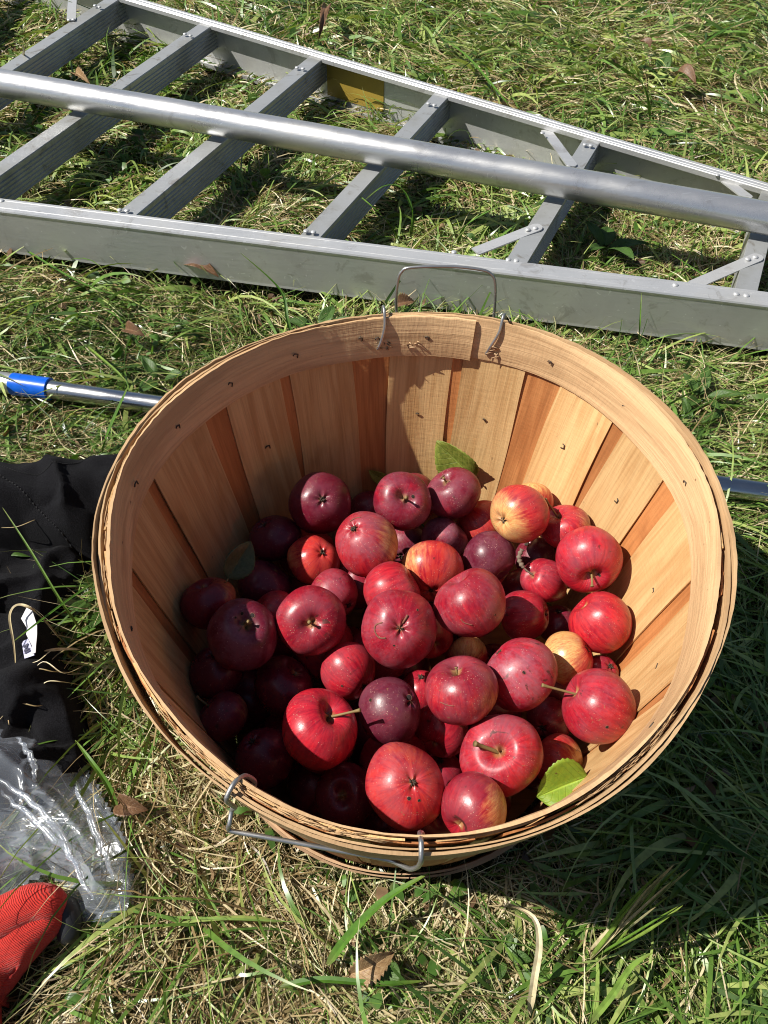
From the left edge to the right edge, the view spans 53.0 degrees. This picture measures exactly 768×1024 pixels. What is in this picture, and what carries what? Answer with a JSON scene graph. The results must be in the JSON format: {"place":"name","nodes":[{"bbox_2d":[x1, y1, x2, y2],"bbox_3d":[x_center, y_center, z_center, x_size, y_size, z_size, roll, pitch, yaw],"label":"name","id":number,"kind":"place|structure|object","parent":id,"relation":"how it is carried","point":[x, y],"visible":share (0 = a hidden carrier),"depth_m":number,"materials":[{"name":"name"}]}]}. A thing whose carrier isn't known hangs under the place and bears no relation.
{"place":"outdoors","nodes":[
{"label":"outdoors","id":0,"kind":"place"},
{"bbox_2d":[0,0,767,1023],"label":"ground","id":1,"kind":"structure","parent":0,"point":[218,350],"depth_m":1.05,"materials":[{"name":"plant"}]},
{"bbox_2d":[8,603,64,662],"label":"tall grass","id":2,"kind":"structure","parent":1,"relation":"on","point":[30,608],"depth_m":0.72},
{"bbox_2d":[0,882,82,1023],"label":"knit glove","id":3,"kind":"object","parent":1,"relation":"on","point":[21,932],"visible":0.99,"depth_m":0.60,"materials":[{"name":"red fabric"}]},
{"bbox_2d":[4,510,82,632],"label":"tall grass","id":4,"kind":"structure","parent":1,"relation":"on","point":[52,587],"depth_m":0.77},
{"bbox_2d":[0,453,117,810],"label":"fleece jacket","id":5,"kind":"object","parent":1,"relation":"on","point":[55,499],"visible":0.81,"depth_m":0.78,"materials":[{"name":"black fabric"}]},
{"bbox_2d":[14,582,93,640],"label":"tall grass","id":6,"kind":"structure","parent":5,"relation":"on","point":[58,606],"depth_m":0.74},
{"bbox_2d":[0,737,133,921],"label":"plastic bag","id":7,"kind":"object","parent":1,"relation":"on","point":[75,863],"visible":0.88,"depth_m":0.64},
{"bbox_2d":[28,252,128,299],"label":"tall grass","id":8,"kind":"structure","parent":1,"relation":"on","point":[52,266],"depth_m":1.14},
{"bbox_2d":[67,585,101,627],"bbox_3d":[-0.305,0.095,0.816,0.060,0.017,0.056,37,59,25],"label":"clover patch","id":9,"kind":"object","parent":1,"relation":"on","point":[94,616],"visible":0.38,"depth_m":0.81,"materials":[{"name":"green plant"}]},
{"bbox_2d":[75,740,117,806],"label":"tall grass","id":10,"kind":"structure","parent":1,"relation":"on","point":[103,778],"depth_m":0.68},
{"bbox_2d":[120,320,144,335],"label":"dead leaf","id":11,"kind":"object","parent":1,"relation":"on","point":[131,328],"visible":1,"depth_m":1.07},
{"bbox_2d":[139,356,185,391],"bbox_3d":[-0.301,-0.183,1.042,0.067,0.017,0.064,2,51,0],"label":"dandelion plant","id":12,"kind":"object","parent":1,"relation":"on","point":[147,363],"visible":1,"depth_m":1.05,"materials":[{"name":"green plant"}]},
{"bbox_2d":[242,254,291,330],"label":"tall grass","id":13,"kind":"structure","parent":1,"relation":"on","point":[285,309],"depth_m":1.09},
{"bbox_2d":[289,305,348,326],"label":"dandelion plant","id":14,"kind":"object","parent":1,"relation":"on","point":[329,311],"visible":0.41,"depth_m":1.13,"materials":[{"name":"green plant"}]},
{"bbox_2d":[318,2,330,41],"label":"dead leaf","id":15,"kind":"object","parent":1,"relation":"on","point":[324,11],"visible":1,"depth_m":1.75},
{"bbox_2d":[280,976,423,988],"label":"tall grass","id":16,"kind":"structure","parent":1,"relation":"on","point":[325,979],"depth_m":0.59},
{"bbox_2d":[326,873,428,965],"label":"tall grass","id":17,"kind":"structure","parent":1,"relation":"on","point":[350,933],"depth_m":0.61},
{"bbox_2d":[0,0,767,350],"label":"orchard ladder","id":18,"kind":"object","parent":1,"relation":"on","point":[146,232],"visible":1,"depth_m":1.22,"materials":[{"name":"metal"}]},
{"bbox_2d":[0,0,767,1023],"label":"long grass","id":19,"kind":"structure","parent":1,"relation":"on","point":[80,942],"depth_m":0.99,"materials":[{"name":"plant"}]},
{"bbox_2d":[109,793,147,816],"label":"dead leaf","id":20,"kind":"object","parent":19,"relation":"on","point":[136,807],"visible":1,"depth_m":0.67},
{"bbox_2d":[670,63,695,83],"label":"dead leaf","id":21,"kind":"object","parent":19,"relation":"on","point":[687,69],"visible":1,"depth_m":1.62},
{"bbox_2d":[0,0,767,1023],"bbox_3d":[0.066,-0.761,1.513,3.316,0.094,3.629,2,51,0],"label":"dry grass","id":22,"kind":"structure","parent":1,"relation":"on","point":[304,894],"depth_m":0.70,"materials":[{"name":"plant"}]},
{"bbox_2d":[345,951,393,988],"bbox_3d":[-0.013,0.354,0.592,0.050,0.024,0.022,-13,52,-12],"label":"dead leaf","id":23,"kind":"object","parent":22,"relation":"on","point":[371,967],"visible":1,"depth_m":0.59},
{"bbox_2d":[0,0,767,1023],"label":"broad grass","id":24,"kind":"structure","parent":1,"relation":"on","point":[626,996],"depth_m":0.76,"materials":[{"name":"plant"}]},
{"bbox_2d":[0,0,767,1023],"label":"leaf litter","id":25,"kind":"object","parent":1,"relation":"on","point":[380,892],"visible":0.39,"depth_m":0.78,"materials":[{"name":"plant"}]},
{"bbox_2d":[0,371,767,502],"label":"picking pole","id":26,"kind":"object","parent":1,"relation":"on","point":[746,489],"visible":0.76,"depth_m":0.99,"materials":[{"name":"metal"}]},
{"bbox_2d":[1,0,767,1023],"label":"weeds","id":27,"kind":"object","parent":1,"relation":"on","point":[417,892],"visible":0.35,"depth_m":0.80,"materials":[{"name":"green plant"}]},
{"bbox_2d":[377,962,400,980],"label":"clover sprig","id":28,"kind":"object","parent":1,"relation":"on","point":[390,974],"visible":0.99,"depth_m":0.59,"materials":[{"name":"green plant"}]},
{"bbox_2d":[91,265,737,878],"bbox_3d":[0.021,0.070,0.664,0.466,0.320,0.502,2,51,0],"label":"bushel basket","id":29,"kind":"object","parent":1,"relation":"on","point":[215,461],"visible":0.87,"depth_m":0.68,"materials":[{"name":"brown wood"}]},
{"bbox_2d":[180,577,235,629],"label":"apple","id":30,"kind":"object","parent":29,"relation":"in","point":[202,601],"visible":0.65,"depth_m":0.66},
{"bbox_2d":[195,691,247,741],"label":"apple","id":31,"kind":"object","parent":29,"relation":"in","point":[223,715],"visible":0.98,"depth_m":0.63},
{"bbox_2d":[223,541,255,582],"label":"leaf","id":32,"kind":"object","parent":29,"relation":"in","point":[239,562],"visible":1,"depth_m":0.67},
{"bbox_2d":[207,598,276,670],"bbox_3d":[-0.117,0.101,0.637,0.058,0.056,0.059,11,53,-15],"label":"apple","id":33,"kind":"object","parent":29,"relation":"in","point":[241,634],"visible":1,"depth_m":0.62,"materials":[{"name":"food"}]},
{"bbox_2d":[234,728,293,790],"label":"apple","id":34,"kind":"object","parent":29,"relation":"in","point":[264,757],"visible":0.88,"depth_m":0.61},
{"bbox_2d":[253,638,291,670],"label":"apple","id":35,"kind":"object","parent":29,"relation":"in","point":[281,648],"visible":0.02,"depth_m":0.73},
{"bbox_2d":[257,590,288,638],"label":"apple","id":36,"kind":"object","parent":35,"relation":"on","point":[271,601],"visible":0.22,"depth_m":0.68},
{"bbox_2d":[261,714,296,764],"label":"apple","id":37,"kind":"object","parent":29,"relation":"in","point":[272,721],"visible":0.09,"depth_m":0.68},
{"bbox_2d":[254,655,313,716],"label":"apple","id":38,"kind":"object","parent":37,"relation":"on","point":[281,682],"visible":0.89,"depth_m":0.65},
{"bbox_2d":[290,578,306,590],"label":"apple","id":39,"kind":"object","parent":29,"relation":"in","point":[296,583],"visible":0.05,"depth_m":0.76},
{"bbox_2d":[237,560,291,600],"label":"apple","id":40,"kind":"object","parent":39,"relation":"on","point":[260,580],"visible":0.58,"depth_m":0.71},
{"bbox_2d":[279,529,334,575],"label":"apple","id":41,"kind":"object","parent":29,"relation":"in","point":[283,562],"visible":0.04,"depth_m":0.79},
{"bbox_2d":[249,515,301,560],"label":"apple","id":42,"kind":"object","parent":41,"relation":"on","point":[273,537],"visible":0.91,"depth_m":0.74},
{"bbox_2d":[288,472,350,533],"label":"apple","id":43,"kind":"object","parent":41,"relation":"on","point":[319,502],"visible":0.97,"depth_m":0.73,"materials":[{"name":"food"}]},
{"bbox_2d":[287,535,339,584],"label":"apple","id":44,"kind":"object","parent":29,"relation":"in","point":[310,558],"visible":0.96,"depth_m":0.72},
{"bbox_2d":[312,568,357,614],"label":"apple","id":45,"kind":"object","parent":29,"relation":"in","point":[340,584],"visible":0.66,"depth_m":0.69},
{"bbox_2d":[318,626,360,682],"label":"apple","id":46,"kind":"object","parent":29,"relation":"in","point":[354,630],"visible":0.01,"depth_m":0.75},
{"bbox_2d":[292,624,352,678],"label":"apple","id":47,"kind":"object","parent":46,"relation":"on","point":[312,665],"visible":0.1,"depth_m":0.68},
{"bbox_2d":[275,585,345,655],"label":"apple","id":48,"kind":"object","parent":47,"relation":"on","point":[310,620],"visible":1,"depth_m":0.63,"materials":[{"name":"food"}]},
{"bbox_2d":[314,761,372,826],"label":"apple","id":49,"kind":"object","parent":29,"relation":"in","point":[340,797],"visible":0.88,"depth_m":0.59,"materials":[{"name":"food"}]},
{"bbox_2d":[320,642,374,699],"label":"apple","id":50,"kind":"object","parent":29,"relation":"in","point":[347,672],"visible":0.94,"depth_m":0.64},
{"bbox_2d":[339,561,367,609],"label":"apple","id":51,"kind":"object","parent":29,"relation":"in","point":[361,603],"visible":0.16,"depth_m":0.73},
{"bbox_2d":[335,511,397,576],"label":"apple","id":52,"kind":"object","parent":51,"relation":"on","point":[366,542],"visible":0.97,"depth_m":0.69,"materials":[{"name":"food"}]},
{"bbox_2d":[350,491,375,514],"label":"apple","id":53,"kind":"object","parent":29,"relation":"in","point":[362,501],"visible":0.34,"depth_m":0.80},
{"bbox_2d":[355,810,389,832],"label":"apple","id":54,"kind":"object","parent":29,"relation":"in","point":[374,821],"visible":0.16,"depth_m":0.63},
{"bbox_2d":[359,734,426,770],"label":"apple","id":55,"kind":"object","parent":54,"relation":"on","point":[371,747],"visible":0.15,"depth_m":0.62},
{"bbox_2d":[358,677,420,744],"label":"apple","id":56,"kind":"object","parent":55,"relation":"on","point":[389,707],"visible":0.97,"depth_m":0.59,"materials":[{"name":"food"}]},
{"bbox_2d":[353,632,404,680],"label":"apple","id":57,"kind":"object","parent":29,"relation":"in","point":[381,671],"visible":0.06,"depth_m":0.69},
{"bbox_2d":[363,561,420,604],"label":"apple","id":58,"kind":"object","parent":29,"relation":"in","point":[385,576],"visible":0.66,"depth_m":0.67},
{"bbox_2d":[361,589,436,669],"bbox_3d":[0.012,0.095,0.634,0.064,0.056,0.065,39,80,6],"label":"apple","id":59,"kind":"object","parent":29,"relation":"in","point":[398,629],"visible":1,"depth_m":0.61,"materials":[{"name":"food"}]},
{"bbox_2d":[394,527,421,562],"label":"apple","id":60,"kind":"object","parent":29,"relation":"in","point":[408,540],"visible":0.42,"depth_m":0.77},
{"bbox_2d":[373,472,431,530],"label":"apple","id":61,"kind":"object","parent":60,"relation":"on","point":[402,501],"visible":0.94,"depth_m":0.72,"materials":[{"name":"food"}]},
{"bbox_2d":[399,658,430,679],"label":"apple","id":62,"kind":"object","parent":29,"relation":"in","point":[424,664],"visible":0.06,"depth_m":0.73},
{"bbox_2d":[425,614,452,657],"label":"apple","id":63,"kind":"object","parent":62,"relation":"on","point":[443,642],"visible":0.34,"depth_m":0.70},
{"bbox_2d":[404,670,428,708],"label":"apple","id":64,"kind":"object","parent":29,"relation":"in","point":[415,680],"visible":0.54,"depth_m":0.69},
{"bbox_2d":[389,813,450,834],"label":"apple","id":65,"kind":"object","parent":29,"relation":"in","point":[437,825],"visible":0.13,"depth_m":0.58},
{"bbox_2d":[365,742,444,830],"bbox_3d":[0.016,0.200,0.562,0.062,0.045,0.058,30,61,3],"label":"apple","id":66,"kind":"object","parent":65,"relation":"on","point":[404,786],"visible":1,"depth_m":0.55,"materials":[{"name":"food"}]},
{"bbox_2d":[401,540,463,601],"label":"apple","id":67,"kind":"object","parent":29,"relation":"in","point":[432,566],"visible":0.81,"depth_m":0.69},
{"bbox_2d":[421,517,467,555],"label":"apple","id":68,"kind":"object","parent":29,"relation":"in","point":[449,531],"visible":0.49,"depth_m":0.75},
{"bbox_2d":[430,754,461,787],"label":"apple","id":69,"kind":"object","parent":29,"relation":"in","point":[450,768],"visible":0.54,"depth_m":0.64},
{"bbox_2d":[428,467,480,518],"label":"apple","id":70,"kind":"object","parent":29,"relation":"in","point":[455,492],"visible":0.96,"depth_m":0.75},
{"bbox_2d":[434,440,478,475],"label":"leaf","id":71,"kind":"object","parent":29,"relation":"in","point":[447,455],"visible":0.65,"depth_m":0.80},
{"bbox_2d":[445,637,486,662],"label":"apple","id":72,"kind":"object","parent":29,"relation":"in","point":[475,647],"visible":0.53,"depth_m":0.70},
{"bbox_2d":[434,568,505,637],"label":"apple","id":73,"kind":"object","parent":29,"relation":"in","point":[471,602],"visible":1,"depth_m":0.63,"materials":[{"name":"food"}]},
{"bbox_2d":[441,771,506,832],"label":"apple","id":74,"kind":"object","parent":29,"relation":"in","point":[472,800],"visible":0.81,"depth_m":0.54,"materials":[{"name":"food"}]},
{"bbox_2d":[457,500,496,542],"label":"apple","id":75,"kind":"object","parent":29,"relation":"in","point":[474,522],"visible":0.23,"depth_m":0.77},
{"bbox_2d":[463,531,515,579],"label":"apple","id":76,"kind":"object","parent":29,"relation":"in","point":[494,552],"visible":0.79,"depth_m":0.71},
{"bbox_2d":[490,484,549,542],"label":"apple","id":77,"kind":"object","parent":76,"relation":"on","point":[519,513],"visible":1,"depth_m":0.70,"materials":[{"name":"food"}]},
{"bbox_2d":[485,643,502,663],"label":"apple","id":78,"kind":"object","parent":29,"relation":"in","point":[492,648],"visible":0.12,"depth_m":0.74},
{"bbox_2d":[467,703,522,729],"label":"apple","id":79,"kind":"object","parent":29,"relation":"in","point":[496,709],"visible":0.06,"depth_m":0.67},
{"bbox_2d":[487,637,557,711],"bbox_3d":[0.111,0.131,0.624,0.051,0.056,0.061,45,71,1],"label":"apple","id":80,"kind":"object","parent":29,"relation":"in","point":[523,669],"visible":0.93,"depth_m":0.60,"materials":[{"name":"food"}]},
{"bbox_2d":[501,568,546,603],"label":"apple","id":81,"kind":"object","parent":29,"relation":"in","point":[510,582],"visible":0.3,"depth_m":0.76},
{"bbox_2d":[501,590,548,638],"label":"apple","id":82,"kind":"object","parent":29,"relation":"in","point":[526,614],"visible":0.93,"depth_m":0.69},
{"bbox_2d":[524,739,542,789],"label":"apple","id":83,"kind":"object","parent":29,"relation":"in","point":[534,784],"visible":0.05,"depth_m":0.67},
{"bbox_2d":[527,696,569,738],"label":"apple","id":84,"kind":"object","parent":83,"relation":"on","point":[545,719],"visible":0.71,"depth_m":0.67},
{"bbox_2d":[537,733,582,779],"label":"apple","id":85,"kind":"object","parent":83,"relation":"on","point":[558,746],"visible":0.46,"depth_m":0.63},
{"bbox_2d":[515,537,554,568],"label":"apple","id":86,"kind":"object","parent":29,"relation":"in","point":[538,547],"visible":0.42,"depth_m":0.77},
{"bbox_2d":[521,482,553,508],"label":"apple","id":87,"kind":"object","parent":29,"relation":"in","point":[543,491],"visible":0.23,"depth_m":0.75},
{"bbox_2d":[516,548,566,601],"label":"apple","id":88,"kind":"object","parent":29,"relation":"in","point":[541,578],"visible":0.93,"depth_m":0.71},
{"bbox_2d":[540,605,571,640],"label":"apple","id":89,"kind":"object","parent":29,"relation":"in","point":[558,617],"visible":0.45,"depth_m":0.73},
{"bbox_2d":[549,682,566,700],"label":"apple","id":90,"kind":"object","parent":29,"relation":"in","point":[558,695],"visible":0.04,"depth_m":0.69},
{"bbox_2d":[545,631,592,686],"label":"apple","id":91,"kind":"object","parent":90,"relation":"on","point":[571,652],"visible":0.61,"depth_m":0.65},
{"bbox_2d":[592,654,618,675],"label":"apple","id":92,"kind":"object","parent":90,"relation":"on","point":[601,661],"visible":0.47,"depth_m":0.67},
{"bbox_2d":[536,758,586,816],"bbox_3d":[0.136,0.207,0.575,0.040,0.030,0.038,2,51,0],"label":"leaf","id":93,"kind":"object","parent":29,"relation":"in","point":[562,778],"visible":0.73,"depth_m":0.58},
{"bbox_2d":[541,498,590,547],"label":"apple","id":94,"kind":"object","parent":29,"relation":"in","point":[564,520],"visible":0.56,"depth_m":0.72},
{"bbox_2d":[541,668,636,744],"bbox_3d":[0.161,0.147,0.593,0.054,0.057,0.066,-31,58,-24],"label":"apple","id":95,"kind":"object","parent":29,"relation":"in","point":[599,706],"visible":1,"depth_m":0.57,"materials":[{"name":"food"}]},
{"bbox_2d":[555,526,622,592],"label":"apple","id":96,"kind":"object","parent":29,"relation":"in","point":[588,559],"visible":1,"depth_m":0.67,"materials":[{"name":"food"}]},
{"bbox_2d":[568,591,631,653],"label":"apple","id":97,"kind":"object","parent":29,"relation":"in","point":[600,622],"visible":0.97,"depth_m":0.66,"materials":[{"name":"food"}]},
{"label":"apple","id":98,"kind":"object","parent":29,"relation":"in","visible":0},
{"bbox_2d":[189,647,243,698],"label":"apple","id":99,"kind":"object","parent":98,"relation":"on","point":[210,676],"visible":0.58,"depth_m":0.65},
{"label":"apple","id":100,"kind":"object","parent":29,"relation":"in","visible":0},
{"bbox_2d":[301,742,355,774],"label":"apple","id":101,"kind":"object","parent":100,"relation":"on","point":[322,772],"visible":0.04,"depth_m":0.63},
{"bbox_2d":[282,688,360,770],"bbox_3d":[-0.049,0.165,0.587,0.059,0.056,0.061,24,54,17],"label":"apple","id":102,"kind":"object","parent":101,"relation":"on","point":[319,729],"visible":1,"depth_m":0.57,"materials":[{"name":"food"}]},
{"bbox_2d":[442,38,509,106],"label":"tall grass","id":103,"kind":"structure","parent":1,"relation":"on","point":[481,71],"depth_m":1.57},
{"bbox_2d":[473,933,531,978],"bbox_3d":[0.095,0.357,0.619,0.048,0.008,0.033,2,51,0],"label":"dandelion plant","id":104,"kind":"object","parent":1,"relation":"on","point":[522,957],"visible":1,"depth_m":0.62,"materials":[{"name":"green plant"}]},
{"bbox_2d":[505,902,542,1015],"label":"tall grass","id":105,"kind":"structure","parent":1,"relation":"on","point":[535,970],"depth_m":0.59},
{"bbox_2d":[586,221,648,258],"bbox_3d":[0.381,-0.442,1.266,0.104,0.029,0.122,2,51,0],"label":"plantain plant","id":106,"kind":"object","parent":1,"relation":"on","point":[605,236],"visible":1,"depth_m":1.27,"materials":[{"name":"green plant"}]},
{"bbox_2d":[589,952,652,1023],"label":"tall grass","id":107,"kind":"structure","parent":1,"relation":"on","point":[606,1002],"depth_m":0.59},
{"bbox_2d":[590,865,689,959],"bbox_3d":[0.191,0.305,0.581,0.062,0.123,0.025,-25,56,-20],"label":"grass tuft","id":108,"kind":"object","parent":1,"relation":"on","point":[625,920],"visible":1,"depth_m":0.58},
{"bbox_2d":[638,51,679,79],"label":"dandelion plant","id":109,"kind":"object","parent":1,"relation":"on","point":[665,58],"visible":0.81,"depth_m":1.73,"materials":[{"name":"green plant"}]},
{"bbox_2d":[670,820,721,899],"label":"tall grass","id":110,"kind":"structure","parent":1,"relation":"on","point":[694,862],"depth_m":0.65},
{"bbox_2d":[679,396,725,436],"bbox_3d":[0.409,-0.126,1.016,0.058,0.017,0.072,35,58,24],"label":"dandelion plant","id":111,"kind":"object","parent":1,"relation":"on","point":[687,407],"visible":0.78,"depth_m":1.02,"materials":[{"name":"green plant"}]},
{"bbox_2d":[683,366,747,409],"bbox_3d":[0.433,-0.160,1.037,0.076,0.029,0.086,-23,55,-19],"label":"dandelion plant","id":112,"kind":"object","parent":1,"relation":"on","point":[693,384],"visible":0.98,"depth_m":1.05,"materials":[{"name":"green plant"}]},
{"bbox_2d":[689,819,764,864],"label":"tall grass","id":113,"kind":"structure","parent":1,"relation":"on","point":[715,837],"depth_m":0.66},
{"bbox_2d":[705,946,767,1023],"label":"plantain plant","id":114,"kind":"object","parent":1,"relation":"on","point":[728,978],"visible":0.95,"depth_m":0.61,"materials":[{"name":"green plant"}]},
{"label":"apple","id":115,"kind":"object","parent":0,"visible":0},
{"bbox_2d":[415,705,467,757],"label":"apple","id":116,"kind":"object","parent":115,"relation":"on","point":[437,737],"visible":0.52,"depth_m":0.62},
{"bbox_2d":[425,655,498,725],"bbox_3d":[0.061,0.140,0.601,0.058,0.047,0.058,-10,20,8],"label":"apple","id":117,"kind":"object","parent":116,"relation":"on","point":[462,690],"visible":1,"depth_m":0.58,"materials":[{"name":"food"}]},
{"label":"apple","id":118,"kind":"object","parent":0,"visible":0},
{"bbox_2d":[459,714,543,797],"bbox_3d":[0.090,0.186,0.590,0.064,0.057,0.059,-26,56,-21],"label":"apple","id":119,"kind":"object","parent":118,"relation":"on","point":[504,752],"visible":0.88,"depth_m":0.57,"materials":[{"name":"food"}]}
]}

